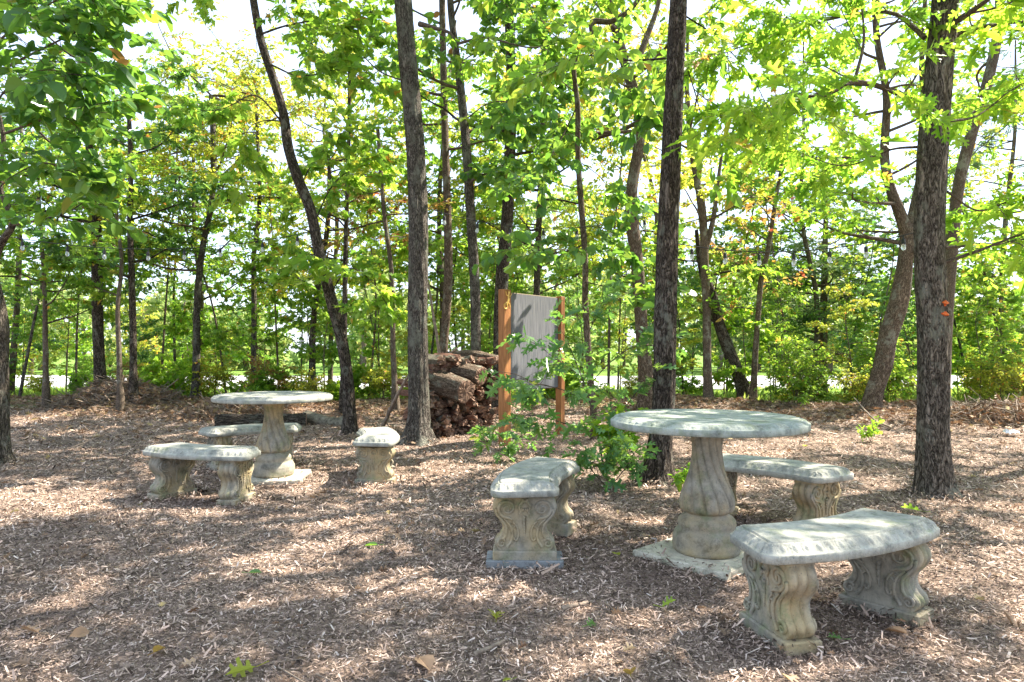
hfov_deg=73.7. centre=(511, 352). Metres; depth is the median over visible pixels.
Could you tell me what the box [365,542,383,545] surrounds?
fallen leaf
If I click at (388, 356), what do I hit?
sapling
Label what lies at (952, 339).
sapling
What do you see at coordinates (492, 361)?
split log
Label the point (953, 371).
sapling
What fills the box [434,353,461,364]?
split log
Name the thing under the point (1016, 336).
sapling
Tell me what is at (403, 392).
split log
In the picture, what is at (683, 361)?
shrub
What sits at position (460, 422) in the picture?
split log
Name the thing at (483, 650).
wood splinter
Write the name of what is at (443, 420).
split log
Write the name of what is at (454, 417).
split log
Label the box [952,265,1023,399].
sapling
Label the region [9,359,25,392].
shrub
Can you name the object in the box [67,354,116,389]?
shrub
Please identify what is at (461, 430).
split log
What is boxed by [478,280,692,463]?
oak sapling
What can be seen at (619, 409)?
oak sprout
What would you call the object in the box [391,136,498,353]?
slim tree
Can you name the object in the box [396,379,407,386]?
split log
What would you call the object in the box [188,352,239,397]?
shrub
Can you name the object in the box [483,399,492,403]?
split log
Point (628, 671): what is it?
fallen leaf
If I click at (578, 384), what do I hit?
shrub
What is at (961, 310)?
sapling
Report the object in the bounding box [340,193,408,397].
sapling
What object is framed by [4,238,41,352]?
sapling
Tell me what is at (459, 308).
sapling
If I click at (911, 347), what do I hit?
sapling
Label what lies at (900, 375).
shrub
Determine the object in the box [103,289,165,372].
sapling
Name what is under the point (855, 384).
shrub
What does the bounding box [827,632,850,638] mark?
fallen leaf
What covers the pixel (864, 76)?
broadleaf tree
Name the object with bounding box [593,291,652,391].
sapling
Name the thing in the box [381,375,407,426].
dead branch
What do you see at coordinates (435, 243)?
broadleaf tree
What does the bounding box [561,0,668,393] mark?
slim tree
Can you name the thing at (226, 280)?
sapling
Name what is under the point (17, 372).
sapling
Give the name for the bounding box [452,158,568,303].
slim tree
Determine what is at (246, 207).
broadleaf tree
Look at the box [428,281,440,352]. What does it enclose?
dead branch
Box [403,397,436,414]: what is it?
split log
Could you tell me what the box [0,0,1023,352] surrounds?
sky
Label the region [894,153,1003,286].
slim tree
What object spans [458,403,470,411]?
split log
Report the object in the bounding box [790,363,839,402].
shrub
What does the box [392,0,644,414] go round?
oak tree
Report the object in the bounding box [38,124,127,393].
slim tree
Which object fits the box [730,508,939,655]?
curved bench
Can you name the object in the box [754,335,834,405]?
shrub
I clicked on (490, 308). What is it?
sapling
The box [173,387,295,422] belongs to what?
brush heap
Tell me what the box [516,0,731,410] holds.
oak tree
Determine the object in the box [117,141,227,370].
slim tree
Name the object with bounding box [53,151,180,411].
maple tree
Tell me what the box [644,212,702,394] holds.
slim tree
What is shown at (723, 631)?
fallen leaf
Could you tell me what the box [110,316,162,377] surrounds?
sapling
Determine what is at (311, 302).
sapling
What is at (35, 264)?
slim tree
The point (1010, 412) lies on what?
brush heap
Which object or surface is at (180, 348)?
sapling
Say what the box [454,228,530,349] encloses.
slim tree
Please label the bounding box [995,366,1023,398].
shrub
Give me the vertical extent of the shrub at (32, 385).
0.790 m
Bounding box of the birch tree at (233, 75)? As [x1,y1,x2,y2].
[122,0,352,381]
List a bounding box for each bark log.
[428,368,474,403]
[431,354,485,384]
[446,350,497,357]
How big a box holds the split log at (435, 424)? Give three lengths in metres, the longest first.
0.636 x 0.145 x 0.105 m
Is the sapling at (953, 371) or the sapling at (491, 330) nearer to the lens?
the sapling at (953, 371)
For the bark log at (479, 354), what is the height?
0.204 m
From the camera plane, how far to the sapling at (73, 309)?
16.70 m
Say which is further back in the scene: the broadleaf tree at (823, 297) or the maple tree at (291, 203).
the broadleaf tree at (823, 297)
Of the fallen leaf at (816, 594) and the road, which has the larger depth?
the road
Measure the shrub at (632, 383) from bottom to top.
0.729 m
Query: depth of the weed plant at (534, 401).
10.52 m
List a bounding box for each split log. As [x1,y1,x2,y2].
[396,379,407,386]
[398,389,407,395]
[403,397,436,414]
[428,354,445,364]
[428,363,439,370]
[429,390,435,396]
[430,399,436,409]
[431,420,440,428]
[433,407,445,415]
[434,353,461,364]
[434,400,444,408]
[434,413,463,421]
[435,414,458,420]
[435,422,451,430]
[436,415,450,424]
[440,362,450,371]
[441,429,454,436]
[445,356,452,360]
[445,398,456,404]
[448,355,459,362]
[450,403,458,408]
[450,408,459,414]
[450,419,467,425]
[456,397,476,406]
[457,419,463,426]
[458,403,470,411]
[458,426,466,434]
[461,357,470,363]
[463,415,477,419]
[464,355,474,363]
[465,408,475,415]
[465,413,482,426]
[469,419,479,427]
[471,405,486,412]
[472,394,482,400]
[473,359,482,363]
[473,390,484,395]
[476,412,489,417]
[479,417,493,425]
[483,357,497,366]
[483,376,496,384]
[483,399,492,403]
[485,394,497,400]
[486,407,497,414]
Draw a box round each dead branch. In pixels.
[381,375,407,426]
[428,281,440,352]
[854,398,893,429]
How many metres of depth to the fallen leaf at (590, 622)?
2.83 m
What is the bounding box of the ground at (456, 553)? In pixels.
[0,353,1023,681]
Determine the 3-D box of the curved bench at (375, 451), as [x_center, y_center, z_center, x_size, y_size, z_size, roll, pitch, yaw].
[-1.267,0.974,6.418,0.419,0.448,1.011,0,0,-11]
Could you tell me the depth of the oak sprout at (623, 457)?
5.52 m
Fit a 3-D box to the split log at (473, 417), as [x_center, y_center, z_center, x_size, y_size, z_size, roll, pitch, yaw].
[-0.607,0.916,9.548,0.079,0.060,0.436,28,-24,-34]
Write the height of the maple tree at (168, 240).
7.129 m
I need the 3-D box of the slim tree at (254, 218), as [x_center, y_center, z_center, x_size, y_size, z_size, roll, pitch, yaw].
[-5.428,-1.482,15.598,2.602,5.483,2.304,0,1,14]
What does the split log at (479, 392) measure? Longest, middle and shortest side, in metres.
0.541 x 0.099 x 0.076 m
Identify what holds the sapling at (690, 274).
on the ground at (456, 553)
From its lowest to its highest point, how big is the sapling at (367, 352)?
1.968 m
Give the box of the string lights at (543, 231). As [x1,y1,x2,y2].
[428,208,657,239]
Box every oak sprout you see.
[467,423,536,463]
[561,427,660,493]
[591,404,649,475]
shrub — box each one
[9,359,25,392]
[23,370,59,396]
[65,371,92,394]
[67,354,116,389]
[91,362,140,380]
[122,348,165,377]
[139,356,186,395]
[169,370,205,395]
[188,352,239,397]
[225,379,254,392]
[237,369,268,385]
[239,352,300,391]
[244,364,305,391]
[283,367,335,393]
[324,379,358,400]
[337,363,389,398]
[359,356,407,400]
[543,369,576,398]
[565,360,598,390]
[619,369,637,395]
[629,342,695,395]
[676,375,702,394]
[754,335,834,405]
[770,357,834,401]
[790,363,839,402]
[832,361,870,402]
[836,336,916,403]
[861,361,916,399]
[954,357,1016,395]
[960,362,1009,399]
[969,349,1023,400]
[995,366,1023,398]
[1013,362,1023,395]
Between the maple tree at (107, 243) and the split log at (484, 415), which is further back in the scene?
the maple tree at (107, 243)
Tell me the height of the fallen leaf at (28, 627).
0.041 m
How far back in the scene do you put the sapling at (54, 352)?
18.29 m
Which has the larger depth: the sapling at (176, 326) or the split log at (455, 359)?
the sapling at (176, 326)
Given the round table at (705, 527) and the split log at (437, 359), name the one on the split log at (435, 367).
the split log at (437, 359)
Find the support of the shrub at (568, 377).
on the ground at (456, 553)
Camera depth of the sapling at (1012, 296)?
15.39 m
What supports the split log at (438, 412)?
on the split log at (443, 420)
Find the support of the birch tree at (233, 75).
on the ground at (456, 553)
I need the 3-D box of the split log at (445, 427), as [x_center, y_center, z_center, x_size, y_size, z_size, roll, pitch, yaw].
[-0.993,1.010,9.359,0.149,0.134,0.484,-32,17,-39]
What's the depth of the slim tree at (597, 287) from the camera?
18.59 m
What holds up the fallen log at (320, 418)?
on the ground at (456, 553)
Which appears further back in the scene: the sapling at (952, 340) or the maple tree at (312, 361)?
the sapling at (952, 340)
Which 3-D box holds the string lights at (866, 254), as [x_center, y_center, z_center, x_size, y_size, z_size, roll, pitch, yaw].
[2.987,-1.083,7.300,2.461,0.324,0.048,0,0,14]
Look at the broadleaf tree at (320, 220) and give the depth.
18.92 m
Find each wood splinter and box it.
[473,639,504,655]
[561,601,588,610]
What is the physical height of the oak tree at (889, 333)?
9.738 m
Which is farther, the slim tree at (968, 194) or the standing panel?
the slim tree at (968, 194)
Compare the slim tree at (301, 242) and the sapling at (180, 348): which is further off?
the sapling at (180, 348)
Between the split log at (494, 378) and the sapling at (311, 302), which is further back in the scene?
the sapling at (311, 302)
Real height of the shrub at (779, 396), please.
1.121 m
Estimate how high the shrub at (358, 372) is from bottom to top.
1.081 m
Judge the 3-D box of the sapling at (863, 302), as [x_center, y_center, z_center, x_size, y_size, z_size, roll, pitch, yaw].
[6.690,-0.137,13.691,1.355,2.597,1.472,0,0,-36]
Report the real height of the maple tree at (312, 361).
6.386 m
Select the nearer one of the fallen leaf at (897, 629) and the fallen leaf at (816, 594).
the fallen leaf at (897, 629)
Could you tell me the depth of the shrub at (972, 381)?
14.83 m
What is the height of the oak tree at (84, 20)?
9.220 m
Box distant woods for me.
[0,180,1023,374]
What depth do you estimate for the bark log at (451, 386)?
9.02 m
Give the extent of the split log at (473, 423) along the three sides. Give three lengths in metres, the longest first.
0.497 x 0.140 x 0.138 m
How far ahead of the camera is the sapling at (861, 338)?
20.03 m
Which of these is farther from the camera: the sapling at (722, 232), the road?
the road
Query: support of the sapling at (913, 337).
on the ground at (456, 553)
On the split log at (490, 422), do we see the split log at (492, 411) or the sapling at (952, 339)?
the split log at (492, 411)
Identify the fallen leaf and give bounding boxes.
[20,625,48,633]
[69,626,98,636]
[147,645,164,655]
[226,657,268,676]
[243,569,261,572]
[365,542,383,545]
[414,650,434,670]
[582,617,595,626]
[623,666,635,676]
[653,596,674,606]
[716,623,730,635]
[812,591,836,598]
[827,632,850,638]
[884,626,918,635]
[902,503,929,511]
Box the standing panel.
[498,289,564,445]
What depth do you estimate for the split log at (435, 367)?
9.29 m
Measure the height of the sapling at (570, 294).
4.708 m
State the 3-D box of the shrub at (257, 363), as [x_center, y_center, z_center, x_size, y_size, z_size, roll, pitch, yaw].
[-5.169,0.598,14.495,1.163,1.198,1.300,0,0,-44]
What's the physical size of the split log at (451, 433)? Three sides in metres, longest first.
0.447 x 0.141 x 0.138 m
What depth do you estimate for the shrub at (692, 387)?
16.62 m
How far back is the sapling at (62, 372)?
21.22 m
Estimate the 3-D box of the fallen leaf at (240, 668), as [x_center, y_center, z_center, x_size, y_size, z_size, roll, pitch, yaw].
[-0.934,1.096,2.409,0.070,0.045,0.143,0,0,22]
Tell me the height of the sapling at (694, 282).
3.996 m
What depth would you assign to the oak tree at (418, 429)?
8.63 m
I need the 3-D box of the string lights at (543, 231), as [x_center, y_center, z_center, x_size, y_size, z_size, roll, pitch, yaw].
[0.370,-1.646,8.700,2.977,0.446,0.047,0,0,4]
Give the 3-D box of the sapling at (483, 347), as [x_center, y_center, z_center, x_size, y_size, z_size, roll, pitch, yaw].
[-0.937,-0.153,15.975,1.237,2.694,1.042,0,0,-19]
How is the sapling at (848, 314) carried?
on the ground at (456, 553)
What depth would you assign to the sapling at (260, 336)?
17.89 m
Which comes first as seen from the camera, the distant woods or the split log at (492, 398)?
the split log at (492, 398)
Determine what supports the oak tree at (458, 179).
on the ground at (456, 553)
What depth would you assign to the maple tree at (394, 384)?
12.97 m
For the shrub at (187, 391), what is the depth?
15.95 m
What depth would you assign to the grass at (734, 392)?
16.72 m
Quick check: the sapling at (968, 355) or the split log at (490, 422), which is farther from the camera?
the sapling at (968, 355)
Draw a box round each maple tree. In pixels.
[0,154,144,407]
[2,30,245,403]
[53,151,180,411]
[155,0,407,434]
[235,4,420,414]
[242,103,407,389]
[309,129,455,411]
[604,0,789,398]
[696,148,813,400]
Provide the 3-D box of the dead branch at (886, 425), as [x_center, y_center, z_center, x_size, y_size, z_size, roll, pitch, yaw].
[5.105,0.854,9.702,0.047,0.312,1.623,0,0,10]
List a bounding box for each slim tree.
[0,92,126,396]
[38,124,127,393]
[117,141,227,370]
[123,91,230,361]
[123,111,247,392]
[221,170,309,385]
[277,229,330,380]
[317,108,407,395]
[330,223,388,394]
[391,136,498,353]
[424,76,523,349]
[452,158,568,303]
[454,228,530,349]
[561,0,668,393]
[579,184,655,391]
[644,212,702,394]
[703,105,796,394]
[720,132,827,362]
[807,164,896,371]
[820,188,899,393]
[892,164,998,392]
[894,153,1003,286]
[899,72,1018,372]
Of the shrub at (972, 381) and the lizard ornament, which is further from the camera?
the shrub at (972, 381)
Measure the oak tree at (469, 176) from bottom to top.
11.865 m
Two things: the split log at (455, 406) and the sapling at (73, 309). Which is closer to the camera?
the split log at (455, 406)
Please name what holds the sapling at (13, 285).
on the ground at (456, 553)
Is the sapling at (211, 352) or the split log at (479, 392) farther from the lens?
the sapling at (211, 352)
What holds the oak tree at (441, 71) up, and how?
on the ground at (456, 553)
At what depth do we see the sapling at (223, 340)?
15.29 m
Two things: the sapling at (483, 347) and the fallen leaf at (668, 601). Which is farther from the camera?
the sapling at (483, 347)
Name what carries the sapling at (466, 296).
on the ground at (456, 553)
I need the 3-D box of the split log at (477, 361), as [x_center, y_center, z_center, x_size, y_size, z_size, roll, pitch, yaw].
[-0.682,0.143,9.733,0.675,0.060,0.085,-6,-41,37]
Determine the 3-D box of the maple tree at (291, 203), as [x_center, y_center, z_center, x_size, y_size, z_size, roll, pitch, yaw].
[-3.206,-2.509,12.539,3.200,7.464,3.445,0,0,0]
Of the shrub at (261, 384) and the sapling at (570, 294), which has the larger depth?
the sapling at (570, 294)
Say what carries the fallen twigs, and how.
on the ground at (456, 553)
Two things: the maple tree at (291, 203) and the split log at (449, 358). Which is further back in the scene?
the maple tree at (291, 203)
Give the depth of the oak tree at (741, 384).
14.26 m
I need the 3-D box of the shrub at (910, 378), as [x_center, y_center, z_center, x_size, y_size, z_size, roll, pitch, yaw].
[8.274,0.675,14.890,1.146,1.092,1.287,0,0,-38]
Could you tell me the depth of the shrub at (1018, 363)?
15.10 m
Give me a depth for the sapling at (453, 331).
18.46 m
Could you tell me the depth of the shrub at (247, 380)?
17.67 m
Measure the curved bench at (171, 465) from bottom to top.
0.448 m
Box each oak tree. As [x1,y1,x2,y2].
[0,0,180,396]
[0,0,182,464]
[47,0,350,398]
[273,0,625,446]
[334,0,540,352]
[365,0,603,350]
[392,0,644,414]
[424,4,648,391]
[469,0,716,439]
[488,0,817,485]
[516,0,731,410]
[642,230,788,397]
[651,0,1023,499]
[753,0,1023,409]
[884,0,1023,405]
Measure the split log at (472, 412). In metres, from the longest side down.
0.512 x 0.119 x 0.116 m
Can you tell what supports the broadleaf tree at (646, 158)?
on the ground at (456, 553)
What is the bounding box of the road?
[15,375,970,388]
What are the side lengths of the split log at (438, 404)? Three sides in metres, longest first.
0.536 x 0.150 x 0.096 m
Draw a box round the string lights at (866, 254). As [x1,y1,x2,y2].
[678,233,912,265]
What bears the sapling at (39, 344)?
on the ground at (456, 553)
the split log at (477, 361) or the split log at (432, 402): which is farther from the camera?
the split log at (477, 361)
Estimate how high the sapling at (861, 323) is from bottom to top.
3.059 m
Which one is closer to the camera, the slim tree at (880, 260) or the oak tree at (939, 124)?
the oak tree at (939, 124)
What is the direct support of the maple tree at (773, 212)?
on the ground at (456, 553)
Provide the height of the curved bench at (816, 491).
0.448 m
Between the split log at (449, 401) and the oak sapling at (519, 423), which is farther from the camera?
the split log at (449, 401)
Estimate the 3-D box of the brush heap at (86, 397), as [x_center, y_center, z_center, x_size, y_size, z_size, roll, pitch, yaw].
[-8.233,0.867,14.197,3.072,0.908,2.000,0,0,0]
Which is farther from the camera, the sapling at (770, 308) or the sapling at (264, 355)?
the sapling at (264, 355)
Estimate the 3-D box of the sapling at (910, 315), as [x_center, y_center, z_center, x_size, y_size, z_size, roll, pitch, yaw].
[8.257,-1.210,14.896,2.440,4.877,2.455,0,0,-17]
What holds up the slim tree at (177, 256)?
on the ground at (456, 553)
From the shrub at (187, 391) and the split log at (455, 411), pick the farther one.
the shrub at (187, 391)
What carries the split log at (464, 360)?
on the split log
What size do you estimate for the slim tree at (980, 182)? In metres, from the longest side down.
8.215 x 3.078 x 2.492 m
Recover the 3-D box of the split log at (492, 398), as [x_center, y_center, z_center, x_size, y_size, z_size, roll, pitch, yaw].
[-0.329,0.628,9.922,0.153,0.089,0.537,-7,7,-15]
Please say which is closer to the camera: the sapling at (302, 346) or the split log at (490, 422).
the split log at (490, 422)
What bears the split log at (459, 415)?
on the split log at (465, 421)
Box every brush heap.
[35,374,195,409]
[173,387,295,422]
[909,387,1023,427]
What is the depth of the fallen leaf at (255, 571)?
3.46 m
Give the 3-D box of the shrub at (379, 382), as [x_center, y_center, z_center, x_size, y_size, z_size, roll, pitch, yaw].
[-2.778,0.599,14.825,1.282,1.026,1.143,0,0,39]
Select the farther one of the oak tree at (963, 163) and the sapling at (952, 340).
the sapling at (952, 340)
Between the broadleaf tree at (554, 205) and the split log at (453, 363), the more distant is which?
the broadleaf tree at (554, 205)
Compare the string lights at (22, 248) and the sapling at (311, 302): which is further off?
the sapling at (311, 302)
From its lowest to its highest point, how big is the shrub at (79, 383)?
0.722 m
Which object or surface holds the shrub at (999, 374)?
on the ground at (456, 553)
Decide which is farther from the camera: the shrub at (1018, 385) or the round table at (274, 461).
the shrub at (1018, 385)
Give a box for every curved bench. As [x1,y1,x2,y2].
[142,442,260,506]
[198,423,301,471]
[353,427,399,484]
[486,456,579,568]
[723,453,853,520]
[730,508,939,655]
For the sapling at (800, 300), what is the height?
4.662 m
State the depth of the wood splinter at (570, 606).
3.02 m
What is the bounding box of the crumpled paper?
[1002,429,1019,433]
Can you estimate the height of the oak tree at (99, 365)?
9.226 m
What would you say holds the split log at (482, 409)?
on the split log at (484, 415)
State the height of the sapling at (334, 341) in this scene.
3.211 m
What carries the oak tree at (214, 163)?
on the ground at (456, 553)
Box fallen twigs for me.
[0,391,1020,681]
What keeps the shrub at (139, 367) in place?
on the ground at (456, 553)
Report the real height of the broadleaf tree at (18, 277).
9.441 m
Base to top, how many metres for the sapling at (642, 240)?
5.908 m
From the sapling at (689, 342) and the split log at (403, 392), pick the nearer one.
the split log at (403, 392)
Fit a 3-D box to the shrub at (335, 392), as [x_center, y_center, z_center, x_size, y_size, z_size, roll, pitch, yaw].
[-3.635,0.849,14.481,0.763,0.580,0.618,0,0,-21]
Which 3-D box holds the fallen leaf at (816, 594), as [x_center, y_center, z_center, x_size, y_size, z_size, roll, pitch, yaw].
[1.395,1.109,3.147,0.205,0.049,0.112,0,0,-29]
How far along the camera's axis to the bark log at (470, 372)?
9.26 m
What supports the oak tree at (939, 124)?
on the ground at (456, 553)
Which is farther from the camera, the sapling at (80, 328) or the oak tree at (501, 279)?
the sapling at (80, 328)
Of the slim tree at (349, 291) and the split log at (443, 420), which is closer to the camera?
the split log at (443, 420)
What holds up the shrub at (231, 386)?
on the ground at (456, 553)
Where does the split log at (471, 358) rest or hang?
on the split log
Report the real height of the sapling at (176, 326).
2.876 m
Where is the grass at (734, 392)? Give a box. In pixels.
[10,382,1023,403]
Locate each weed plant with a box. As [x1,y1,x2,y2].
[523,389,545,408]
[667,462,689,491]
[856,415,884,441]
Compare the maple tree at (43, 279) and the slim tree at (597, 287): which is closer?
the maple tree at (43, 279)
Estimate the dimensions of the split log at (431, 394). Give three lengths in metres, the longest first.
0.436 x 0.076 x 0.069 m
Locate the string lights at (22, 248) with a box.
[10,230,317,260]
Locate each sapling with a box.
[1,257,42,362]
[3,277,69,393]
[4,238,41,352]
[6,304,38,378]
[18,218,105,394]
[20,321,74,384]
[28,264,105,390]
[50,322,92,384]
[103,250,169,367]
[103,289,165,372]
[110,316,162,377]
[149,237,239,357]
[158,305,214,377]
[160,289,223,389]
[161,304,219,378]
[167,243,248,382]
[185,326,236,391]
[199,186,299,370]
[226,264,291,362]
[226,273,292,379]
[268,248,353,365]
[276,239,362,389]
[281,305,337,380]
[297,283,363,381]
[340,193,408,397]
[357,329,400,383]
[370,298,437,388]
[427,284,470,353]
[427,291,486,353]
[429,251,493,352]
[449,289,492,366]
[463,244,546,352]
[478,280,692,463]
[483,289,516,347]
[540,280,583,361]
[543,217,622,385]
[548,256,616,388]
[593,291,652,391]
[607,198,684,344]
[623,252,697,360]
[651,308,702,370]
[677,245,729,376]
[687,214,780,394]
[701,284,780,394]
[735,217,821,399]
[737,263,803,399]
[739,219,826,383]
[779,252,858,359]
[803,281,879,398]
[828,185,954,362]
[834,273,907,367]
[837,264,901,352]
[864,254,916,394]
[867,278,964,366]
[902,282,972,362]
[905,300,970,361]
[951,305,993,393]
[952,235,1023,359]
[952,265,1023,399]
[953,229,1023,395]
[953,296,1023,372]
[962,311,1023,370]
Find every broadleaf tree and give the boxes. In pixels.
[0,36,125,393]
[52,62,300,380]
[244,30,428,384]
[306,0,539,343]
[455,52,650,319]
[546,23,749,321]
[714,39,892,365]
[726,196,916,393]
[867,40,1023,371]
[948,2,1023,183]
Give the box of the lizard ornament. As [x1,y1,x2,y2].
[504,291,511,308]
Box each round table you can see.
[211,391,332,484]
[611,409,810,581]
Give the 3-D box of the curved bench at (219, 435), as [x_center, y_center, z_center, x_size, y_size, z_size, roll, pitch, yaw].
[-2.651,0.974,6.988,1.011,0.448,0.419,0,0,-29]
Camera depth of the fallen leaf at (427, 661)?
2.47 m
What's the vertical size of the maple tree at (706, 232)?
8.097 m
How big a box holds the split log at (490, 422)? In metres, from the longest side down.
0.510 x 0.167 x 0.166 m
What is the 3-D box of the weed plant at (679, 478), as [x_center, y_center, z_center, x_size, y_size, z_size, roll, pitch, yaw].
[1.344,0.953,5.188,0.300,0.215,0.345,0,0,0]
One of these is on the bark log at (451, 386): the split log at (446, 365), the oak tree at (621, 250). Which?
the split log at (446, 365)
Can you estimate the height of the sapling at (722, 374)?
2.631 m
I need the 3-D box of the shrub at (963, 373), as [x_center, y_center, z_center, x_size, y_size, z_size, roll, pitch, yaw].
[10.923,0.630,15.820,1.243,1.193,1.395,0,0,-38]
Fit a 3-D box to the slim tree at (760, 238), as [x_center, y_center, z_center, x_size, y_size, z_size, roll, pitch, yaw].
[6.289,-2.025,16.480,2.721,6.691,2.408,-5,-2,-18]
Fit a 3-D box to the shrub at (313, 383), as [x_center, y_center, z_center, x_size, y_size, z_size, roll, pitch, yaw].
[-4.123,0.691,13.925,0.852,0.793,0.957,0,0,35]
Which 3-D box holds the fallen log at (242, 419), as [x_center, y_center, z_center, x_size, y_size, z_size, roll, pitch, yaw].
[-3.952,1.091,10.779,1.370,0.263,0.258,0,0,-15]
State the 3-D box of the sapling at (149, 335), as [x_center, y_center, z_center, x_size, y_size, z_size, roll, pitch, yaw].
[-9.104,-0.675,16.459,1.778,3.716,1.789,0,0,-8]
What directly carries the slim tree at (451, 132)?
on the ground at (456, 553)
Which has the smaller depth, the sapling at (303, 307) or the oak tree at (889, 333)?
the oak tree at (889, 333)
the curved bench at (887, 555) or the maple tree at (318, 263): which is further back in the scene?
the maple tree at (318, 263)
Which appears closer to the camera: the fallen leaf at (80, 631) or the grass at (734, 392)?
the fallen leaf at (80, 631)
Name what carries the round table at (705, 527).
on the ground at (456, 553)
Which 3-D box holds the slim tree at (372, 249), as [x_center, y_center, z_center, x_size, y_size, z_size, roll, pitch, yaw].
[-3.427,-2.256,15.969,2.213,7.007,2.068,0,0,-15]
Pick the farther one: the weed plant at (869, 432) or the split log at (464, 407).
the split log at (464, 407)
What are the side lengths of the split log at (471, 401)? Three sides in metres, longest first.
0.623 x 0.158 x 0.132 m
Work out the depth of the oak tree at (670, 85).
5.93 m
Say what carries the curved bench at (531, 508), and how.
on the ground at (456, 553)
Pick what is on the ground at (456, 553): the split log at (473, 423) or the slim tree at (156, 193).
the slim tree at (156, 193)
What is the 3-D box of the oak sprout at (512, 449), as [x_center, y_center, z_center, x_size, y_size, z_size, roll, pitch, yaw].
[-0.094,0.929,7.182,0.782,0.469,0.463,0,0,0]
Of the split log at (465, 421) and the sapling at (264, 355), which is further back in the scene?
the sapling at (264, 355)
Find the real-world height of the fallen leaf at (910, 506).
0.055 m
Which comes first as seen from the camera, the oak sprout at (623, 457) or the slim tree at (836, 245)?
the oak sprout at (623, 457)
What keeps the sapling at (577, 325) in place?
on the ground at (456, 553)
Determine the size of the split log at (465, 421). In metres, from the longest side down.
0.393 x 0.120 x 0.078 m
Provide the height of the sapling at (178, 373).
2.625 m
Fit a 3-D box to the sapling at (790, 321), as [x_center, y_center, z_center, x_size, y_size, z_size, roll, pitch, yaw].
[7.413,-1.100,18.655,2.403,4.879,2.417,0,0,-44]
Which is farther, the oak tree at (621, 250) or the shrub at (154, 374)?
the shrub at (154, 374)
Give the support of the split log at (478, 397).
on the split log
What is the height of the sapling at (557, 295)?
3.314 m
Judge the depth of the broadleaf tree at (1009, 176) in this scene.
17.32 m
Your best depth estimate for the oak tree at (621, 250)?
8.45 m
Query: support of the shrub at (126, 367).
on the ground at (456, 553)
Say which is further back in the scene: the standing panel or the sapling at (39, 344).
the sapling at (39, 344)
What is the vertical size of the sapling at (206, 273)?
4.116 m
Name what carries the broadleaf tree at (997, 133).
on the ground at (456, 553)
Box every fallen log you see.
[214,413,306,425]
[303,410,364,427]

